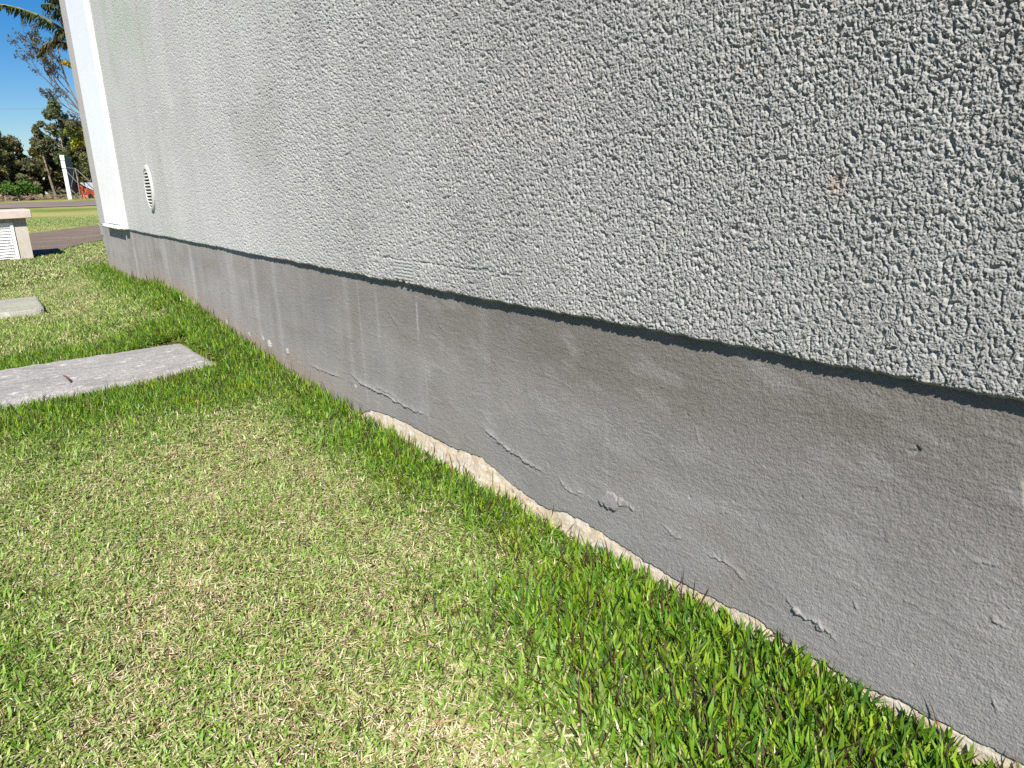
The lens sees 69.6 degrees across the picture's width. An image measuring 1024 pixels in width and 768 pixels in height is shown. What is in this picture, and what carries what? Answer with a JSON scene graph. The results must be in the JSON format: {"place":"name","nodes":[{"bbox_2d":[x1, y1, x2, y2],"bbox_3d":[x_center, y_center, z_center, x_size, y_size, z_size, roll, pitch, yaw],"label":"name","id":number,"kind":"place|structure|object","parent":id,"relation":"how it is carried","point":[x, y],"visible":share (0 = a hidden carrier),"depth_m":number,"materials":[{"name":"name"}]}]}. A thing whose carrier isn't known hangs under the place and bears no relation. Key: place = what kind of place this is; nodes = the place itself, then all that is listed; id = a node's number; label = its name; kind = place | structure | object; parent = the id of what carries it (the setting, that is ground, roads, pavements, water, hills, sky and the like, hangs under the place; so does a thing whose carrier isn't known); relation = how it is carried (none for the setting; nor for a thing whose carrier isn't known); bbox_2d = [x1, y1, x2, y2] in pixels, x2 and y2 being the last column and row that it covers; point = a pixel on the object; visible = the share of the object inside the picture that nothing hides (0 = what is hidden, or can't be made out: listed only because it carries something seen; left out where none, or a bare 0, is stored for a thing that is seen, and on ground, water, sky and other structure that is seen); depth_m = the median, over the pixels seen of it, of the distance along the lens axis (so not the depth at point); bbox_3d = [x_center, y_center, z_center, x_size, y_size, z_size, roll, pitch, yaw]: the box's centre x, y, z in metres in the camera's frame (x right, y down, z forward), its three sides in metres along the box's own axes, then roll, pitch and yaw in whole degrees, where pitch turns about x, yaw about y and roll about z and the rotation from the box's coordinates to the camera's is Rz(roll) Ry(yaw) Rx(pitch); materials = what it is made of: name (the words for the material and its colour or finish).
{"place":"outdoors","nodes":[
{"label":"outdoors","id":0,"kind":"place"},
{"bbox_2d":[0,0,80,195],"label":"sky","id":1,"kind":"structure","parent":0,"point":[21,102],"materials":[{"name":"blue"}]},
{"bbox_2d":[0,200,95,207],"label":"road","id":2,"kind":"structure","parent":0,"point":[46,204],"depth_m":46.36,"materials":[{"name":"grey asphalt"}]},
{"bbox_2d":[0,225,102,259],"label":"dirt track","id":3,"kind":"structure","parent":0,"point":[46,241],"depth_m":11.69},
{"bbox_2d":[77,182,94,198],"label":"red machine","id":4,"kind":"object","parent":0,"point":[89,193],"visible":0.59,"depth_m":78.84,"materials":[{"name":"paint"}]},
{"bbox_2d":[0,194,1019,767],"bbox_3d":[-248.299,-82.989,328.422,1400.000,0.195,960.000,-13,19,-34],"label":"ground","id":5,"kind":"structure","parent":0,"point":[60,212],"depth_m":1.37,"materials":[{"name":"green plant"}]},
{"bbox_2d":[0,130,30,200],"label":"eucalyptus tree","id":6,"kind":"object","parent":5,"relation":"on","point":[5,142],"visible":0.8,"depth_m":82.23,"materials":[{"name":"green plant"}]},
{"bbox_2d":[0,209,33,259],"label":"utility hut","id":7,"kind":"object","parent":5,"relation":"on","point":[15,242],"visible":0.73,"depth_m":8.27,"materials":[{"name":"beige concrete"}]},
{"bbox_2d":[0,223,19,259],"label":"sign","id":8,"kind":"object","parent":7,"relation":"in","point":[7,245],"depth_m":8.25,"materials":[{"name":"white metal"}]},
{"bbox_2d":[8,135,33,177],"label":"eucalyptus tree","id":9,"kind":"object","parent":5,"relation":"on","point":[14,171],"visible":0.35,"depth_m":84.48,"materials":[{"name":"green plant"}]},
{"bbox_2d":[0,180,42,201],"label":"green shrub","id":10,"kind":"object","parent":5,"relation":"on","point":[18,188],"visible":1,"depth_m":77.08,"materials":[{"name":"green plant"}]},
{"bbox_2d":[0,297,44,317],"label":"stepping slab","id":11,"kind":"structure","parent":5,"relation":"on","point":[23,306],"depth_m":4.66,"materials":[{"name":"concrete"}]},
{"bbox_2d":[15,153,35,199],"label":"eucalyptus tree","id":12,"kind":"object","parent":5,"relation":"on","point":[18,157],"visible":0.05,"depth_m":86.46,"materials":[{"name":"green plant"}]},
{"bbox_2d":[0,0,67,58],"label":"palm tree","id":13,"kind":"object","parent":5,"relation":"on","point":[30,16],"visible":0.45,"depth_m":27.71,"materials":[{"name":"green plant"}]},
{"bbox_2d":[27,144,49,197],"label":"eucalyptus tree","id":14,"kind":"object","parent":5,"relation":"on","point":[32,153],"visible":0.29,"depth_m":86.47,"materials":[{"name":"green plant"}]},
{"bbox_2d":[0,192,79,200],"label":"fallen sticks","id":15,"kind":"object","parent":5,"relation":"on","point":[34,196],"visible":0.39,"depth_m":80.45,"materials":[{"name":"brown wood"}]},
{"bbox_2d":[29,120,58,198],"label":"eucalyptus tree","id":16,"kind":"object","parent":5,"relation":"on","point":[41,135],"visible":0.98,"depth_m":83.88,"materials":[{"name":"green plant"}]},
{"bbox_2d":[7,11,81,130],"bbox_3d":[-29.158,-20.269,49.953,7.793,15.485,4.135,-13,19,-34],"label":"sparse tree","id":17,"kind":"object","parent":5,"relation":"on","point":[44,59],"visible":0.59,"depth_m":48.46,"materials":[{"name":"green plant"}]},
{"bbox_2d":[0,134,93,199],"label":"undergrowth","id":18,"kind":"object","parent":5,"relation":"on","point":[35,166],"visible":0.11,"depth_m":84.69,"materials":[{"name":"green plant"}]},
{"bbox_2d":[46,146,64,188],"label":"eucalyptus tree","id":19,"kind":"object","parent":5,"relation":"on","point":[53,165],"visible":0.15,"depth_m":88.42,"materials":[{"name":"green plant"}]},
{"bbox_2d":[41,98,82,195],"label":"eucalyptus tree","id":20,"kind":"object","parent":5,"relation":"on","point":[53,109],"visible":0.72,"depth_m":83.70,"materials":[{"name":"green plant"}]},
{"bbox_2d":[60,127,82,182],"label":"eucalyptus tree","id":21,"kind":"object","parent":5,"relation":"on","point":[75,162],"visible":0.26,"depth_m":86.84,"materials":[{"name":"green plant"}]},
{"bbox_2d":[63,119,85,151],"bbox_3d":[-30.323,-15.861,52.369,2.129,5.739,1.175,-13,19,-34],"label":"yellow green tree","id":22,"kind":"object","parent":5,"relation":"on","point":[76,140],"visible":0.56,"depth_m":51.56,"materials":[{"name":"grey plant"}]},
{"bbox_2d":[59,155,90,198],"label":"gate","id":23,"kind":"object","parent":5,"relation":"on","point":[69,177],"visible":0.88,"depth_m":77.39,"materials":[{"name":"metal"}]},
{"bbox_2d":[79,146,91,182],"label":"eucalyptus tree","id":24,"kind":"object","parent":5,"relation":"on","point":[84,167],"visible":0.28,"depth_m":84.57,"materials":[{"name":"green plant"}]},
{"bbox_2d":[0,344,213,408],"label":"stepping slab","id":25,"kind":"structure","parent":5,"relation":"on","point":[20,384],"depth_m":2.90,"materials":[{"name":"concrete"}]},
{"bbox_2d":[59,0,1023,767],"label":"house","id":26,"kind":"structure","parent":5,"relation":"on","point":[723,300],"depth_m":1.19,"materials":[{"name":"paint"}]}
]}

